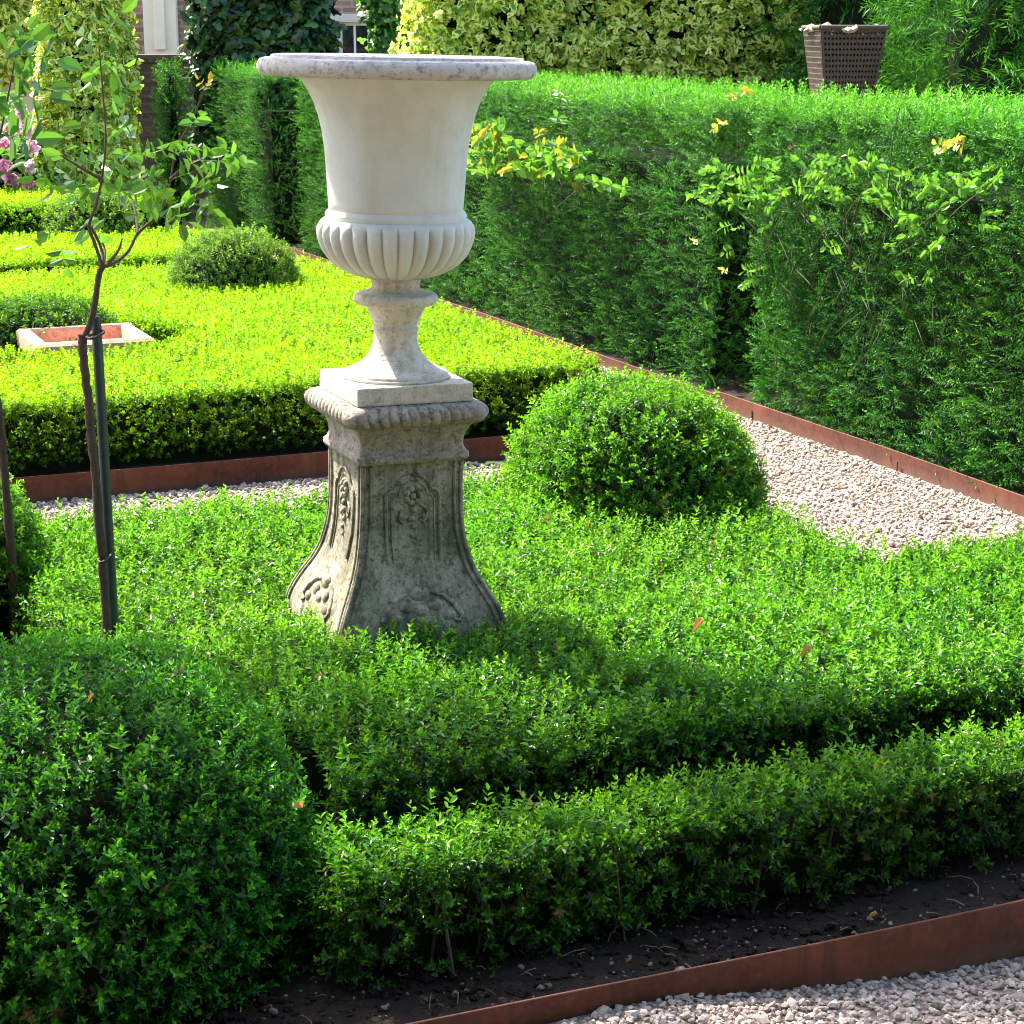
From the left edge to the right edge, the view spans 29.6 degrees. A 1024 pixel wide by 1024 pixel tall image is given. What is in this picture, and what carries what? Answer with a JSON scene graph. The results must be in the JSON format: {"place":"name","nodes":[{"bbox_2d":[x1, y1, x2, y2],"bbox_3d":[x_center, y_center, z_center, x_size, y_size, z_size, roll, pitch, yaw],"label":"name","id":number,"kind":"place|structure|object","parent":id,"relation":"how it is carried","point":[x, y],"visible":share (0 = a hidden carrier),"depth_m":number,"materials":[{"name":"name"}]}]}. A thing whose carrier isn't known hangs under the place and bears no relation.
{"place":"outdoors","nodes":[
{"label":"outdoors","id":0,"kind":"place"},
{"bbox_2d":[38,437,481,475],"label":"soil","id":1,"kind":"structure","parent":0,"point":[161,464],"depth_m":7.58,"materials":[{"name":"brown soil"}]},
{"bbox_2d":[0,285,124,368],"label":"boxwood bush","id":2,"kind":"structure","parent":1,"relation":"on","point":[52,311],"depth_m":9.01,"materials":[{"name":"green plant"}]},
{"bbox_2d":[16,323,155,364],"bbox_3d":[-1.928,-0.631,8.794,0.530,0.362,0.530,-6,15,-22],"label":"terracotta planter","id":3,"kind":"object","parent":1,"relation":"on","point":[120,334],"visible":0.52,"depth_m":8.81,"materials":[{"name":"white stone"}]},
{"bbox_2d":[160,221,305,299],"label":"boxwood bush","id":4,"kind":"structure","parent":1,"relation":"on","point":[239,256],"depth_m":10.50,"materials":[{"name":"green plant"}]},
{"bbox_2d":[0,250,605,477],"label":"box hedge","id":5,"kind":"object","parent":1,"relation":"on","point":[212,376],"visible":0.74,"depth_m":8.08,"materials":[{"name":"green plant"}]},
{"bbox_2d":[55,0,947,88],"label":"house","id":6,"kind":"structure","parent":0,"point":[160,26],"depth_m":21.29,"materials":[{"name":"brick"}]},
{"bbox_2d":[338,22,367,53],"bbox_3d":[-1.644,-5.118,21.495,0.551,0.616,0.070,0,14,0],"label":"window","id":7,"kind":"structure","parent":6,"relation":"in","point":[348,37],"depth_m":21.47,"materials":[{"name":"paint"}]},
{"bbox_2d":[28,219,1023,569],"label":"gravel path","id":8,"kind":"structure","parent":0,"point":[204,225],"depth_m":7.30,"materials":[{"name":"beige gravel"}]},
{"bbox_2d":[0,77,60,175],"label":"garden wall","id":9,"kind":"structure","parent":8,"relation":"on","point":[28,101],"depth_m":17.62,"materials":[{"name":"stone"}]},
{"bbox_2d":[0,0,37,87],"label":"climbing plant","id":10,"kind":"object","parent":9,"relation":"attached to","point":[14,11],"visible":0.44,"depth_m":16.84,"materials":[{"name":"green plant"}]},
{"bbox_2d":[0,92,66,191],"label":"flower bush","id":11,"kind":"object","parent":8,"relation":"on","point":[8,178],"visible":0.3,"depth_m":14.45,"materials":[{"name":"pink plant"}]},
{"bbox_2d":[25,0,143,187],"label":"ivy pillar","id":12,"kind":"structure","parent":8,"relation":"on","point":[78,14],"depth_m":14.63,"materials":[{"name":"green plant"}]},
{"bbox_2d":[0,178,181,237],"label":"box hedge","id":13,"kind":"object","parent":8,"relation":"on","point":[21,208],"visible":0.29,"depth_m":13.53,"materials":[{"name":"green plant"}]},
{"bbox_2d":[36,182,145,239],"bbox_3d":[-2.909,-1.967,13.484,0.827,0.666,0.819,-6,15,-22],"label":"box mound","id":14,"kind":"object","parent":8,"relation":"on","point":[111,214],"visible":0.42,"depth_m":13.29,"materials":[{"name":"green plant"}]},
{"bbox_2d":[0,221,214,278],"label":"box hedge","id":15,"kind":"object","parent":8,"relation":"on","point":[157,246],"visible":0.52,"depth_m":12.24,"materials":[{"name":"green plant"}]},
{"bbox_2d":[148,55,199,225],"bbox_3d":[-2.925,-3.177,16.733,0.449,1.512,0.688,0,14,0],"label":"evergreen shrub","id":16,"kind":"object","parent":8,"relation":"on","point":[171,131],"visible":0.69,"depth_m":16.60,"materials":[{"name":"green plant"}]},
{"bbox_2d":[115,54,236,218],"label":"garden wall","id":17,"kind":"structure","parent":8,"relation":"on","point":[145,70],"depth_m":17.86,"materials":[{"name":"brick"}]},
{"bbox_2d":[174,0,347,162],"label":"ivy curtain","id":18,"kind":"object","parent":17,"relation":"hanging from","point":[239,30],"visible":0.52,"depth_m":16.68,"materials":[{"name":"green plant"}]},
{"bbox_2d":[199,56,327,242],"bbox_3d":[-1.850,-3.061,16.329,1.252,1.512,2.031,-6,15,-22],"label":"yew hedge","id":19,"kind":"object","parent":8,"relation":"on","point":[266,194],"visible":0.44,"depth_m":15.82,"materials":[{"name":"green plant"}]},
{"bbox_2d":[0,434,552,503],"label":"steel edging","id":20,"kind":"object","parent":8,"relation":"on","point":[131,481],"visible":0.34,"depth_m":7.41,"materials":[{"name":"brown metal"}]},
{"bbox_2d":[353,0,409,53],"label":"climbing plant","id":21,"kind":"object","parent":8,"relation":"on","point":[380,19],"visible":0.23,"depth_m":17.13,"materials":[{"name":"green plant"}]},
{"bbox_2d":[287,247,713,404],"bbox_3d":[-0.417,-1.282,12.164,0.019,0.092,6.970,-6,15,-22],"label":"steel edging","id":22,"kind":"object","parent":8,"relation":"on","point":[610,362],"visible":0.26,"depth_m":10.65,"materials":[{"name":"brown metal"}]},
{"bbox_2d":[23,332,1023,1023],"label":"gravel","id":23,"kind":"structure","parent":8,"relation":"on","point":[939,984],"depth_m":6.85,"materials":[{"name":"beige gravel"}]},
{"bbox_2d":[724,0,954,175],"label":"evergreen shrub","id":24,"kind":"object","parent":8,"relation":"on","point":[838,12],"visible":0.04,"depth_m":13.41,"materials":[{"name":"green plant"}]},
{"bbox_2d":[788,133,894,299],"bbox_3d":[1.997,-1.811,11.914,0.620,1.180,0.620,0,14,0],"label":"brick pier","id":25,"kind":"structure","parent":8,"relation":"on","point":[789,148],"depth_m":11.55,"materials":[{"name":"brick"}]},
{"bbox_2d":[799,22,889,104],"bbox_3d":[1.988,-2.663,11.707,0.501,0.576,0.513,-2,14,-7],"label":"wicker basket","id":26,"kind":"object","parent":25,"relation":"on","point":[841,55],"visible":0.76,"depth_m":11.52,"materials":[{"name":"wicker"}]},
{"bbox_2d":[714,391,1023,516],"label":"steel edging","id":27,"kind":"object","parent":8,"relation":"on","point":[955,481],"visible":0.66,"depth_m":7.82,"materials":[{"name":"brown metal"}]},
{"bbox_2d":[858,0,1023,186],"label":"evergreen shrub","id":28,"kind":"object","parent":8,"relation":"on","point":[983,47],"visible":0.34,"depth_m":11.69,"materials":[{"name":"green plant"}]},
{"bbox_2d":[301,248,812,396],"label":"soil","id":29,"kind":"structure","parent":0,"point":[735,390],"depth_m":10.09,"materials":[{"name":"brown soil"}]},
{"bbox_2d":[466,81,628,241],"bbox_3d":[0.097,-1.617,10.551,0.600,1.430,2.507,-3,14,-11],"label":"climbing rose","id":30,"kind":"object","parent":29,"relation":"on","point":[557,167],"visible":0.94,"depth_m":10.45,"materials":[{"name":"plant"}]},
{"bbox_2d":[291,68,874,388],"bbox_3d":[0.042,-2.033,12.273,1.146,1.529,6.796,-6,15,-22],"label":"yew hedge","id":31,"kind":"object","parent":29,"relation":"on","point":[635,271],"visible":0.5,"depth_m":10.15,"materials":[{"name":"green plant"}]},
{"bbox_2d":[387,0,820,156],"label":"ivy bush","id":32,"kind":"object","parent":29,"relation":"on","point":[671,39],"visible":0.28,"depth_m":13.62,"materials":[{"name":"green plant"}]},
{"bbox_2d":[145,842,1023,1023],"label":"soil","id":33,"kind":"structure","parent":0,"point":[905,894],"depth_m":3.54,"materials":[{"name":"black soil"}]},
{"bbox_2d":[0,624,348,1023],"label":"boxwood bush","id":34,"kind":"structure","parent":33,"relation":"on","point":[152,831],"depth_m":3.31,"materials":[{"name":"green plant"}]},
{"bbox_2d":[87,693,93,702],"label":"dry leaf","id":35,"kind":"object","parent":34,"relation":"on","point":[90,696],"visible":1,"depth_m":3.31,"materials":[{"name":"orange plant"}]},
{"bbox_2d":[294,801,303,807],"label":"dry leaf","id":36,"kind":"object","parent":34,"relation":"on","point":[298,805],"visible":1,"depth_m":3.35,"materials":[{"name":"orange plant"}]},
{"bbox_2d":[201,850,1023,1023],"bbox_3d":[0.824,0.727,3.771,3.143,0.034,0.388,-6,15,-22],"label":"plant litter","id":37,"kind":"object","parent":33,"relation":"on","point":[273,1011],"visible":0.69,"depth_m":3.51,"materials":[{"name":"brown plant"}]},
{"bbox_2d":[291,710,1023,989],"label":"box hedge","id":38,"kind":"object","parent":33,"relation":"on","point":[904,805],"visible":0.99,"depth_m":3.60,"materials":[{"name":"green plant"}]},
{"bbox_2d":[867,911,876,918],"bbox_3d":[0.675,0.757,3.636,0.020,0.019,0.007,4,14,15],"label":"dry leaf","id":39,"kind":"object","parent":33,"relation":"on","point":[873,913],"visible":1,"depth_m":3.63,"materials":[{"name":"brown plant"}]},
{"bbox_2d":[548,956,1023,1023],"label":"gravel path","id":40,"kind":"structure","parent":0,"point":[1011,991],"depth_m":3.42,"materials":[{"name":"grey gravel"}]},
{"bbox_2d":[407,899,1023,1023],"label":"steel edging","id":41,"kind":"object","parent":40,"relation":"on","point":[982,936],"visible":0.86,"depth_m":3.48,"materials":[{"name":"brown metal"}]},
{"bbox_2d":[736,388,1023,494],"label":"soil","id":42,"kind":"structure","parent":0,"point":[747,397],"depth_m":8.09,"materials":[{"name":"brown soil"}]},
{"bbox_2d":[685,86,1006,377],"bbox_3d":[1.417,-0.996,7.978,0.611,1.458,2.488,-6,15,-22],"label":"climbing rose","id":43,"kind":"object","parent":42,"relation":"on","point":[817,170],"visible":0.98,"depth_m":7.78,"materials":[{"name":"plant"}]},
{"bbox_2d":[739,83,1023,498],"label":"yew hedge","id":44,"kind":"object","parent":42,"relation":"in","point":[961,399],"visible":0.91,"depth_m":7.80,"materials":[{"name":"green plant"}]},
{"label":"soil","id":45,"kind":"structure","parent":0,"visible":0},
{"bbox_2d":[0,472,52,654],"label":"boxwood bush","id":46,"kind":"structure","parent":45,"relation":"on","point":[24,524],"depth_m":5.14,"materials":[{"name":"green plant"}]},
{"bbox_2d":[0,15,83,654],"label":"rose tree","id":47,"kind":"object","parent":45,"relation":"on","point":[27,43],"visible":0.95,"depth_m":4.74,"materials":[{"name":"green plant"}]},
{"bbox_2d":[91,315,118,637],"bbox_3d":[-0.927,0.086,4.462,0.028,1.084,0.025,0,14,0],"label":"plant stake","id":48,"kind":"object","parent":45,"relation":"on","point":[101,412],"visible":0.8,"depth_m":4.41,"materials":[{"name":"brown wood"}]},
{"bbox_2d":[7,0,256,641],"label":"rose tree","id":49,"kind":"object","parent":45,"relation":"on","point":[231,162],"visible":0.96,"depth_m":4.24,"materials":[{"name":"green plant"}]},
{"bbox_2d":[286,386,507,673],"bbox_3d":[-0.282,0.121,4.656,0.424,0.824,0.425,-5,15,-23],"label":"stone pedestal","id":50,"kind":"object","parent":45,"relation":"on","point":[392,543],"visible":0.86,"depth_m":4.50,"materials":[{"name":"grey stone"}]},
{"bbox_2d":[256,53,536,407],"bbox_3d":[-0.267,-0.653,4.464,0.632,0.773,0.631,-5,15,-23],"label":"garden urn","id":51,"kind":"object","parent":50,"relation":"on","point":[395,225],"visible":1,"depth_m":4.31,"materials":[{"name":"stone"}]},
{"bbox_2d":[0,460,1023,874],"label":"box hedge","id":52,"kind":"object","parent":45,"relation":"on","point":[628,678],"visible":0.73,"depth_m":4.44,"materials":[{"name":"green plant"}]},
{"bbox_2d":[691,617,703,633],"bbox_3d":[0.418,0.255,4.363,0.037,0.033,0.013,-10,17,-35],"label":"dry leaf","id":53,"kind":"object","parent":52,"relation":"on","point":[698,621],"visible":1,"depth_m":4.36,"materials":[{"name":"orange plant"}]},
{"bbox_2d":[799,644,811,656],"bbox_3d":[0.634,0.300,4.187,0.031,0.034,0.012,5,15,21],"label":"dry leaf","id":54,"kind":"object","parent":52,"relation":"on","point":[806,648],"visible":1,"depth_m":4.18,"materials":[{"name":"brown plant"}]},
{"bbox_2d":[497,362,772,537],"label":"boxwood bush","id":55,"kind":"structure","parent":45,"relation":"on","point":[640,437],"depth_m":5.76,"materials":[{"name":"green plant"}]}
]}

